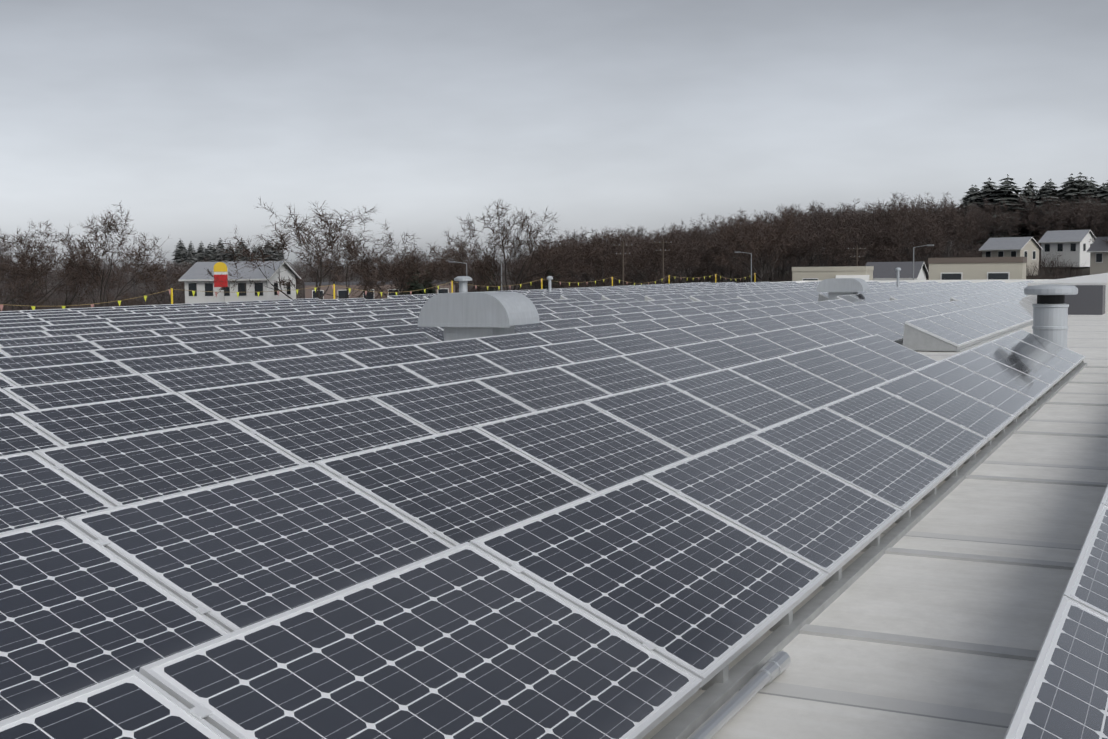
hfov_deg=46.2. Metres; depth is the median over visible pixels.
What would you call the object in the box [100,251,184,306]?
tree
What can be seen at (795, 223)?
tree
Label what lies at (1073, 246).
white house
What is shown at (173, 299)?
tree
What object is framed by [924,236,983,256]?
tree
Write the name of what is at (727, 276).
tree
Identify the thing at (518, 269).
tree
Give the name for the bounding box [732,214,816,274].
tree
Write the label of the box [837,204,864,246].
tree
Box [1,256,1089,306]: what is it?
terrain
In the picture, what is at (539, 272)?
tree
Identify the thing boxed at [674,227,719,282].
tree
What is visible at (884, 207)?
tree
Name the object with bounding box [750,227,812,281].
tree
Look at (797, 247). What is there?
tree
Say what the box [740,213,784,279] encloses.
tree
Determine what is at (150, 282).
tree
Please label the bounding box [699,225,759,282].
tree
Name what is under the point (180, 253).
tree
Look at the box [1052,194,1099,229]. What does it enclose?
tree
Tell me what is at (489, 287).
tree
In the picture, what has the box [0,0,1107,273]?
sky
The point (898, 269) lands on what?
vent stack
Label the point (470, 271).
tree
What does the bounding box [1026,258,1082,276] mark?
bush
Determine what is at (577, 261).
tree
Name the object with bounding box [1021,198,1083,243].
tree
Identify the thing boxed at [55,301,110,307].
tree
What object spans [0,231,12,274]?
tree
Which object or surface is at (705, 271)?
tree
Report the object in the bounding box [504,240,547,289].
tree
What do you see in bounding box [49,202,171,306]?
tree
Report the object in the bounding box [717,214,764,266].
tree
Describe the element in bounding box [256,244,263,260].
tree
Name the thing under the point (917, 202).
tree
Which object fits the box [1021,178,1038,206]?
tree
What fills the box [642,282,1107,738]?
roof slab
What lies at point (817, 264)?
tree
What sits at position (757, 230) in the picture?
tree
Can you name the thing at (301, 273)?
tree
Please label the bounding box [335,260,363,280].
tree
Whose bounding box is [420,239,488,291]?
tree
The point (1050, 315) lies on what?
flue chimney
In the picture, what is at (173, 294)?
tree
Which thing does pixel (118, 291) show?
tree
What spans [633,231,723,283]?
tree
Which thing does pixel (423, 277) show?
tree
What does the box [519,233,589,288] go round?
tree
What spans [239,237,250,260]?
tree
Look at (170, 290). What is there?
flag line
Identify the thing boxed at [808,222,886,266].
tree
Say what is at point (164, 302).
tree
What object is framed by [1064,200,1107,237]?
tree
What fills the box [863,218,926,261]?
tree
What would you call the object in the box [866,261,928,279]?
house
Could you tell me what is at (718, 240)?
tree
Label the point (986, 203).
tree
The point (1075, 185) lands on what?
tree
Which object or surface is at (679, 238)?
tree
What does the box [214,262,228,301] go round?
filling station sign
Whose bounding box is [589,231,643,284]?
tree
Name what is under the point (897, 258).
tree
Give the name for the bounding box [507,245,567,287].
tree
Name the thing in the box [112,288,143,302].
tree
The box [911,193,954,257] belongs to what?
tree
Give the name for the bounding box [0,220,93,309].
tree
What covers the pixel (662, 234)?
tree
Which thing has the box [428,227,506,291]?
tree
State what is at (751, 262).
street light
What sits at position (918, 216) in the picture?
tree
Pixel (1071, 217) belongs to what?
tree
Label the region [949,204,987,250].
tree
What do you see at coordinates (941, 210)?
tree
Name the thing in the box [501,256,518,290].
street light
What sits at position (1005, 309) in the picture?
solar array
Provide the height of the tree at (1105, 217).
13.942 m
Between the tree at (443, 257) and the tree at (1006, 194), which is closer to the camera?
the tree at (443, 257)
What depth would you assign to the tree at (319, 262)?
131.54 m
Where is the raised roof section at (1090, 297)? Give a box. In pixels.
[1027,273,1107,314]
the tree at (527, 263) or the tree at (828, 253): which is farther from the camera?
the tree at (527, 263)
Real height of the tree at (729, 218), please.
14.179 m
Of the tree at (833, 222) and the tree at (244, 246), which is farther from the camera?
the tree at (244, 246)
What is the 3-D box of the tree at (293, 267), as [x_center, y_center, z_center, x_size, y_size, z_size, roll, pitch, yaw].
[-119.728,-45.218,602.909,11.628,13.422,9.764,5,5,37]
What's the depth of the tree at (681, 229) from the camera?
289.96 m
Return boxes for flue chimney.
[1024,284,1077,348]
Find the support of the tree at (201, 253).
on the terrain
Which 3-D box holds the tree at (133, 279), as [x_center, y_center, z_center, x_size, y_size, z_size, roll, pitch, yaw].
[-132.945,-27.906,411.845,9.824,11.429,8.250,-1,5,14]
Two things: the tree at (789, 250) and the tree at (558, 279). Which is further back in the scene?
the tree at (789, 250)
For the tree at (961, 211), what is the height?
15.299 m
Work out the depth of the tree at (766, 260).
247.31 m
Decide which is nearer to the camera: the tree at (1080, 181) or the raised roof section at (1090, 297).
the raised roof section at (1090, 297)
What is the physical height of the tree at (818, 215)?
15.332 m
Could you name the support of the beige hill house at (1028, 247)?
on the terrain
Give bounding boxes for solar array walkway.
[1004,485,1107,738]
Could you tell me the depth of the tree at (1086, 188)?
310.54 m
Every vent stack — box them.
[454,276,471,292]
[547,276,552,291]
[895,267,900,285]
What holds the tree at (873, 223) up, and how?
on the terrain
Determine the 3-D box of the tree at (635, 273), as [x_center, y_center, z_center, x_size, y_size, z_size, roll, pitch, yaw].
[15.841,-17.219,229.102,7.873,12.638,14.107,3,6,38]
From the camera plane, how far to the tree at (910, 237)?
240.00 m
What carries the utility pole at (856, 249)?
on the terrain
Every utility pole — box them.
[613,241,632,285]
[654,239,671,283]
[848,245,865,265]
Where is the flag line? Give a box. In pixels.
[0,273,754,310]
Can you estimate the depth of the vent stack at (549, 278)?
57.98 m
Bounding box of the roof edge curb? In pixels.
[770,279,1053,282]
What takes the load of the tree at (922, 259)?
on the terrain
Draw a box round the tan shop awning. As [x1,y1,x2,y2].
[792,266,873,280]
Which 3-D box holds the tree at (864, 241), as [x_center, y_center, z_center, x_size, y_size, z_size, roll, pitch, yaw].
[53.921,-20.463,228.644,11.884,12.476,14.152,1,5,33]
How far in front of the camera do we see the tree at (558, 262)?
244.46 m
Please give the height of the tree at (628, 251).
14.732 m
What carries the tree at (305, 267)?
on the terrain
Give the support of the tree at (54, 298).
on the terrain
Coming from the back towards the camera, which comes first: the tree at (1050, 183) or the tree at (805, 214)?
the tree at (1050, 183)
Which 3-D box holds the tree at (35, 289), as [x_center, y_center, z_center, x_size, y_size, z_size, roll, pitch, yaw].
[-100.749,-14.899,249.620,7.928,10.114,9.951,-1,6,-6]
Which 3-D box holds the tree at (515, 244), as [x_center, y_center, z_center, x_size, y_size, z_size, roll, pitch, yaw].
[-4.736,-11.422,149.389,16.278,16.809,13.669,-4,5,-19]
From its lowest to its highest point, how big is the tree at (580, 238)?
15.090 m
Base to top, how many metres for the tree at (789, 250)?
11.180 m
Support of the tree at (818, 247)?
on the terrain
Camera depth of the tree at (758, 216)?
290.08 m
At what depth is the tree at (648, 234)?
263.90 m
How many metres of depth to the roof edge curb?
106.29 m
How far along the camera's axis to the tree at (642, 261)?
219.33 m
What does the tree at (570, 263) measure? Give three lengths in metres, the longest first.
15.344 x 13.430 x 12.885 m
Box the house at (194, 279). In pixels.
[179,261,300,303]
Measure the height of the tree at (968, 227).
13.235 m
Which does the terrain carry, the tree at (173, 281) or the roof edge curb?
the tree at (173, 281)
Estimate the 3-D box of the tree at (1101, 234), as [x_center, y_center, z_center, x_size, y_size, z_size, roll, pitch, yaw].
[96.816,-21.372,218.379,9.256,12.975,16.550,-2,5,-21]
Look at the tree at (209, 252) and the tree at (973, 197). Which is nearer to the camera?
the tree at (973, 197)
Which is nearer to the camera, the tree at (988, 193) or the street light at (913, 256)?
the street light at (913, 256)
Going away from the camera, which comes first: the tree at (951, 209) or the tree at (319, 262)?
the tree at (319, 262)
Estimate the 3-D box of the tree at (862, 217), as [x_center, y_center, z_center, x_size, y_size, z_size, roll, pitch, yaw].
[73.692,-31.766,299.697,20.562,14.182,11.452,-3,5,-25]
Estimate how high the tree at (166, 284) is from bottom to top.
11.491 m
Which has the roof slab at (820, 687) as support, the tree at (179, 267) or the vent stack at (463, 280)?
the vent stack at (463, 280)
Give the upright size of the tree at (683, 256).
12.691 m
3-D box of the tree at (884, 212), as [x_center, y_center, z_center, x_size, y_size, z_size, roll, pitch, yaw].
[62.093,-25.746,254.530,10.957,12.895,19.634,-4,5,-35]
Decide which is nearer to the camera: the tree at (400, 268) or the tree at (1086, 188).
the tree at (400, 268)
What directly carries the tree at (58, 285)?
on the terrain
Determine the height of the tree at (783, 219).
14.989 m
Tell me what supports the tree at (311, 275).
on the terrain
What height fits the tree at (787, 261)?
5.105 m
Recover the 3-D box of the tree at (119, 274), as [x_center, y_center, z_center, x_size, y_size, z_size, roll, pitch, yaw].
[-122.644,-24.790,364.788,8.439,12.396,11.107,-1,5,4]
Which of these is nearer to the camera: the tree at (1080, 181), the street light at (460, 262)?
the street light at (460, 262)
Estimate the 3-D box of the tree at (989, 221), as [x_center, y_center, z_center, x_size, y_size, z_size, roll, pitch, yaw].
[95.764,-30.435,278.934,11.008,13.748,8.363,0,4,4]
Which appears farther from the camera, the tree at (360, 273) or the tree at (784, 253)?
the tree at (784, 253)
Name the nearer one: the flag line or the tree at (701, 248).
the flag line
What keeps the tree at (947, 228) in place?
on the terrain
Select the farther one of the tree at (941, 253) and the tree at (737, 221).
the tree at (737, 221)
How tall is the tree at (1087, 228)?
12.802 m
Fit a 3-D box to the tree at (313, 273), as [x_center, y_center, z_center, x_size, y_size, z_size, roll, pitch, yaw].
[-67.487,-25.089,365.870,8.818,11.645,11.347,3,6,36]
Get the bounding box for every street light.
[448,261,467,285]
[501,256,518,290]
[735,251,751,281]
[913,244,933,279]
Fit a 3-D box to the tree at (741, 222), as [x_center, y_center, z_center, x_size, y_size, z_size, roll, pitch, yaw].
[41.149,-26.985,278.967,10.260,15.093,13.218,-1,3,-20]
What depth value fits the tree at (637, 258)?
256.63 m
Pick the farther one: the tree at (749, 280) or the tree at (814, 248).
the tree at (749, 280)
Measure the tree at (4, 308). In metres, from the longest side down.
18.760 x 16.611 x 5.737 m
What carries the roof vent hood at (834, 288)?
on the roof slab at (820, 687)
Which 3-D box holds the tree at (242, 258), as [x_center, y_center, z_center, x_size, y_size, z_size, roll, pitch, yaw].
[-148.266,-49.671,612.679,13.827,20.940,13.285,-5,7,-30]
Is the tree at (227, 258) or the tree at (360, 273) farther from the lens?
the tree at (227, 258)
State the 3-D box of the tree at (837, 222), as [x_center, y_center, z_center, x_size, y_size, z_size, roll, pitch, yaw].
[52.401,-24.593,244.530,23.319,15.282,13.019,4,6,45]
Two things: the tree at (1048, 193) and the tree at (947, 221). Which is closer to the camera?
the tree at (947, 221)
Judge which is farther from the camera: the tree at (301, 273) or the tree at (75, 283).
the tree at (301, 273)
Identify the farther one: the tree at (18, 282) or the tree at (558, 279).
the tree at (18, 282)
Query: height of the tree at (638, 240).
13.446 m
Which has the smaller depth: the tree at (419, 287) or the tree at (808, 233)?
the tree at (419, 287)
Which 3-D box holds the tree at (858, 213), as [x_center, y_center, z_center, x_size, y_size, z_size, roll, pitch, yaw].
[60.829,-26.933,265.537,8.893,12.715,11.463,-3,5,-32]
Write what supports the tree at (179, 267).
on the terrain
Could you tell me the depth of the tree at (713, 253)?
238.62 m
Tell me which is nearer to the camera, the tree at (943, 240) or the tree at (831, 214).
the tree at (943, 240)
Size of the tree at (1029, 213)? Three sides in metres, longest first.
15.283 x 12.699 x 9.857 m
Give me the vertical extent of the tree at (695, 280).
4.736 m
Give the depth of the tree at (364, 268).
166.35 m
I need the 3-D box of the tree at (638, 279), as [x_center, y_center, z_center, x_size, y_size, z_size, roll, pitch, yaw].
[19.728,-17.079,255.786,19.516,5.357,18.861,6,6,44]
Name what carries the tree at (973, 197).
on the terrain
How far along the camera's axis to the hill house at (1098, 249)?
218.51 m
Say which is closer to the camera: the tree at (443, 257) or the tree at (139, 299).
the tree at (443, 257)
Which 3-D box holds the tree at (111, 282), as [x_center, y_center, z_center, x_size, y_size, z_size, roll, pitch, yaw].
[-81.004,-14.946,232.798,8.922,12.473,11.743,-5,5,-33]
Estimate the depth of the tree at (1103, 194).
297.37 m
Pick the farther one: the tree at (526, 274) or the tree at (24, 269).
the tree at (526, 274)
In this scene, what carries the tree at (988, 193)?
on the terrain
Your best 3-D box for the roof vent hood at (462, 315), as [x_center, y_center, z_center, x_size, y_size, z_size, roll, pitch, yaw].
[-1.290,-0.765,22.338,1.780,1.120,1.112,2,5,26]
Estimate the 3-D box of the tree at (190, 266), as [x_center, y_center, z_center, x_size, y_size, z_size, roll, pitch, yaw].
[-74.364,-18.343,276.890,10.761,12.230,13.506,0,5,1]
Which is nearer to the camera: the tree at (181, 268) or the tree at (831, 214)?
the tree at (831, 214)
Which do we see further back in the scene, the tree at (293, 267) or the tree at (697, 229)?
the tree at (293, 267)
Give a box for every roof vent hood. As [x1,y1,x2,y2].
[418,292,539,340]
[816,278,869,299]
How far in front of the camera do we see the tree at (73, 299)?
312.97 m
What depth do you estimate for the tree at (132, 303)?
291.68 m
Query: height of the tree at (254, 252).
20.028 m
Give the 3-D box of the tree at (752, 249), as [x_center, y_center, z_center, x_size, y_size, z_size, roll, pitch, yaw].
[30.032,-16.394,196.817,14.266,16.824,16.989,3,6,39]
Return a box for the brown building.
[303,280,455,299]
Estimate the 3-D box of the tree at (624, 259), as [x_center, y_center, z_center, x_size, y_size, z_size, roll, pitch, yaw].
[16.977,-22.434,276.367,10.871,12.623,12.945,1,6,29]
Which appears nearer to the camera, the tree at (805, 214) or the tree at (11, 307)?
the tree at (11, 307)
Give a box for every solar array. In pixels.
[0,297,1086,738]
[387,280,1036,351]
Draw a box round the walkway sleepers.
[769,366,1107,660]
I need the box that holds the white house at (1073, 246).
[1038,230,1095,266]
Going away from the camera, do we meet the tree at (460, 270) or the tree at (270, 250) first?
the tree at (460, 270)
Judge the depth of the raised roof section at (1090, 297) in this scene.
38.02 m
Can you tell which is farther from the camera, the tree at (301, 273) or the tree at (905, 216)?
the tree at (301, 273)
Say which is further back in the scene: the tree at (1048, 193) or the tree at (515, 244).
the tree at (1048, 193)
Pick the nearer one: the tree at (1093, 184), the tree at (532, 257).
the tree at (532, 257)
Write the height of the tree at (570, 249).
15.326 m
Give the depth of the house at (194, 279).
142.77 m
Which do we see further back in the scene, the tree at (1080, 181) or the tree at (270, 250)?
the tree at (270, 250)
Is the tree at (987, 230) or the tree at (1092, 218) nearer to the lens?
the tree at (1092, 218)
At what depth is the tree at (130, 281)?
320.35 m
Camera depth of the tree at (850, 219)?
260.38 m
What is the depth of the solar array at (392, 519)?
6.74 m
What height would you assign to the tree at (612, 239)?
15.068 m
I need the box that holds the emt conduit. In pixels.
[688,651,790,738]
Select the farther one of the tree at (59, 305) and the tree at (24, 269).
the tree at (59, 305)
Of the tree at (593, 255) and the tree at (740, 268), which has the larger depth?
the tree at (740, 268)
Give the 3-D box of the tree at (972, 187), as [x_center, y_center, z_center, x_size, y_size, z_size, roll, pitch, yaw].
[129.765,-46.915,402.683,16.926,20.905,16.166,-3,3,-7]
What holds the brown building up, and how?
on the terrain
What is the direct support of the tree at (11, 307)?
on the terrain
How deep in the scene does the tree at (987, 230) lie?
281.46 m
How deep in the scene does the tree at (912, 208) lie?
297.25 m
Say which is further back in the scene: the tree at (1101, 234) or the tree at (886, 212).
the tree at (886, 212)
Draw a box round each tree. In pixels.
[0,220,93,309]
[0,225,77,309]
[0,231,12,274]
[0,244,60,310]
[0,249,53,308]
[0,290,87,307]
[0,299,40,310]
[0,300,28,310]
[5,268,49,308]
[14,302,69,309]
[26,298,90,308]
[27,292,82,307]
[35,244,100,308]
[46,289,102,305]
[47,266,68,296]
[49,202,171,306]
[49,257,116,306]
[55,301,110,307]
[75,291,142,306]
[77,266,111,300]
[78,259,126,304]
[90,284,138,297]
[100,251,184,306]
[104,261,130,292]
[106,293,160,303]
[108,298,154,306]
[111,267,146,297]
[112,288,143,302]
[121,296,182,305]
[122,291,184,305]
[127,267,142,292]
[131,264,172,303]
[135,261,184,300]
[146,260,182,302]
[148,263,174,292]
[155,287,184,304]
[156,290,183,300]
[166,263,185,281]
[168,261,190,282]
[171,240,187,275]
[180,257,211,276]
[181,241,197,268]
[196,241,206,261]
[199,242,216,261]
[201,198,390,299]
[214,238,225,261]
[223,245,234,261]
[229,242,248,261]
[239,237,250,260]
[249,246,260,260]
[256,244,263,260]
[261,238,278,260]
[273,239,288,263]
[281,260,306,287]
[291,259,301,282]
[294,264,308,288]
[296,257,352,286]
[298,261,316,278]
[300,265,332,285]
[319,219,403,298]
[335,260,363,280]
[338,265,392,281]
[339,221,437,296]
[371,247,445,294]
[398,266,427,294]
[401,250,446,280]
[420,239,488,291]
[421,241,505,292]
[421,268,438,293]
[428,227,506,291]
[440,200,591,290]
[457,253,484,291]
[477,256,496,291]
[492,265,516,288]
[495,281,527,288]
[502,253,542,289]
[503,249,543,289]
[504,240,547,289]
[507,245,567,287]
[516,244,544,288]
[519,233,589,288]
[519,246,574,285]
[528,242,583,282]
[529,232,589,288]
[529,240,596,283]
[539,266,562,288]
[545,229,644,287]
[546,230,600,287]
[548,233,612,287]
[558,227,636,286]
[573,227,624,286]
[575,235,599,283]
[578,225,657,285]
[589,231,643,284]
[603,225,689,285]
[609,239,649,282]
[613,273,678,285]
[615,223,677,277]
[615,235,653,280]
[620,239,661,285]
[624,237,654,279]
[627,232,706,284]
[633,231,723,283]
[642,224,685,274]
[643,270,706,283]
[648,233,721,282]
[649,236,702,283]
[655,219,699,237]
[657,227,695,278]
[660,228,707,280]
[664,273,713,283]
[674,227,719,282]
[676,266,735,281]
[679,226,718,281]
[688,220,756,281]
[690,208,801,281]
[690,214,724,281]
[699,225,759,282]
[701,240,746,281]
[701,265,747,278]
[705,216,737,278]
[707,220,734,280]
[708,217,733,278]
[711,222,745,282]
[712,263,780,279]
[714,219,795,281]
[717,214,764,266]
[722,210,807,277]
[729,266,789,282]
[730,208,766,277]
[730,221,795,280]
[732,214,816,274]
[732,217,786,281]
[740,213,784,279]
[745,212,793,265]
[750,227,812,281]
[755,257,819,270]
[764,210,811,261]
[765,204,825,278]
[767,267,791,281]
[768,226,818,278]
[771,218,801,277]
[772,228,803,278]
[774,206,829,266]
[783,199,891,266]
[787,200,842,260]
[794,211,850,266]
[794,212,847,266]
[798,221,836,266]
[798,229,865,266]
[798,254,870,266]
[804,203,834,262]
[806,205,854,256]
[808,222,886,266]
[813,210,878,245]
[821,202,856,266]
[822,218,893,265]
[833,205,916,261]
[835,246,912,264]
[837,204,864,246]
[843,207,862,256]
[843,214,894,261]
[846,205,904,245]
[849,193,914,254]
[856,192,898,252]
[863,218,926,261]
[867,212,944,261]
[870,202,945,261]
[870,216,922,261]
[876,202,935,260]
[885,198,934,227]
[885,207,953,261]
[885,246,955,266]
[888,194,945,260]
[892,198,947,257]
[898,246,970,262]
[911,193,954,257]
[912,199,979,256]
[918,210,989,257]
[924,214,981,265]
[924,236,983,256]
[925,201,956,236]
[931,197,965,254]
[932,201,979,250]
[933,211,953,248]
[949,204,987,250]
[952,185,987,250]
[953,236,1040,265]
[955,208,983,252]
[959,184,978,207]
[962,197,993,242]
[967,209,1019,239]
[973,177,1001,242]
[976,174,1030,242]
[977,198,1025,237]
[994,197,1066,231]
[1010,194,1046,238]
[1015,183,1072,243]
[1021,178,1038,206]
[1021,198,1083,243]
[1024,196,1072,239]
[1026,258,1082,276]
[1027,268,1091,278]
[1039,178,1059,199]
[1039,253,1061,267]
[1046,193,1099,229]
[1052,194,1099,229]
[1057,173,1093,224]
[1058,179,1077,202]
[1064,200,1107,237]
[1069,178,1097,227]
[1075,172,1101,199]
[1076,198,1107,235]
[1077,197,1107,234]
[1081,180,1107,236]
[1087,177,1100,191]
[1089,224,1107,241]
[1090,202,1107,227]
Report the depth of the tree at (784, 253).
264.94 m
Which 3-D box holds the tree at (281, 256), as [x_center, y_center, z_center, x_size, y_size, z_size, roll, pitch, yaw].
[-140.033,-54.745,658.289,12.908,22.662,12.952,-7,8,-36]
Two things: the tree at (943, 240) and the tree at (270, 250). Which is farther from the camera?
the tree at (270, 250)
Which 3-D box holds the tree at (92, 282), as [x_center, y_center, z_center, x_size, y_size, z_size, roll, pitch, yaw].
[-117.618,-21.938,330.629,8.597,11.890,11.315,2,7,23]
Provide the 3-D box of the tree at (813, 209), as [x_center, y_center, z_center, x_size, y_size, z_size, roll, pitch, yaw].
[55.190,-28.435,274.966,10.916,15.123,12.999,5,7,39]
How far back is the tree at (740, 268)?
228.64 m
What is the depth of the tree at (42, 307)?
242.08 m
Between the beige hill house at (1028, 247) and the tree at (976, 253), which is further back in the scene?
the tree at (976, 253)
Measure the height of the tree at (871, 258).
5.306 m
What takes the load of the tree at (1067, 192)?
on the terrain
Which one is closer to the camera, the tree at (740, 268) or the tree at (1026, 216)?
the tree at (740, 268)
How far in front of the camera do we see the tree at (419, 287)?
187.28 m
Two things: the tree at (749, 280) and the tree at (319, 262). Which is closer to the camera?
the tree at (319, 262)
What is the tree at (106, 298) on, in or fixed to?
on the terrain
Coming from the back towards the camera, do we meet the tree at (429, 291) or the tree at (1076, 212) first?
the tree at (1076, 212)
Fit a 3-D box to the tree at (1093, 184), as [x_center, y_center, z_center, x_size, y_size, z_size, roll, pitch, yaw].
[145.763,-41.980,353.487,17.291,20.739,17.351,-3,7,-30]
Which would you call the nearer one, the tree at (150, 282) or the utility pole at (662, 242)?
the utility pole at (662, 242)
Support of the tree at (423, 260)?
on the terrain
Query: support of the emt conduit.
on the roof slab at (820, 687)
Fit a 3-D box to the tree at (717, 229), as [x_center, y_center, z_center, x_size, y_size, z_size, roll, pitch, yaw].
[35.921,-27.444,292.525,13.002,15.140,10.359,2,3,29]
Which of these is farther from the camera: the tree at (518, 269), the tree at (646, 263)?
the tree at (518, 269)
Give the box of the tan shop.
[928,257,1026,279]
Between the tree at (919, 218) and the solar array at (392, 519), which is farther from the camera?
the tree at (919, 218)
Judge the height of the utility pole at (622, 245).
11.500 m
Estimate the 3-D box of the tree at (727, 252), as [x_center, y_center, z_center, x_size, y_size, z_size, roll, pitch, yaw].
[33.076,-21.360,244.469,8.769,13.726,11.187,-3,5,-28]
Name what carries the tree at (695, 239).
on the terrain
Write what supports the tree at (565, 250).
on the terrain
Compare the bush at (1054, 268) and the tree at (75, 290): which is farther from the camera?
the bush at (1054, 268)
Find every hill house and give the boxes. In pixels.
[979,237,1042,275]
[1087,237,1107,274]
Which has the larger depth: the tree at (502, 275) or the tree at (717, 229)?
the tree at (502, 275)
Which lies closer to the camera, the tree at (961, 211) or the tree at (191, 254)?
the tree at (961, 211)
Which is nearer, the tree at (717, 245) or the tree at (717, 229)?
the tree at (717, 245)
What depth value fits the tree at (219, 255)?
613.76 m
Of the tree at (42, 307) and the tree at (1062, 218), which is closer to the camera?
the tree at (42, 307)
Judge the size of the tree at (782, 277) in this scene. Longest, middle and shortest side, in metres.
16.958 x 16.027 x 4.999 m
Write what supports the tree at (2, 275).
on the terrain
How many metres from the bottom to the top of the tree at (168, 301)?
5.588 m
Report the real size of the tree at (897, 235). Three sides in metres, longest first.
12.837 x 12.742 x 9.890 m
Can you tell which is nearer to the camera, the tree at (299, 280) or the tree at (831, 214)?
the tree at (299, 280)
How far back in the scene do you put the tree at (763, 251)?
250.75 m
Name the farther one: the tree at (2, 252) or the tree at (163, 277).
the tree at (163, 277)

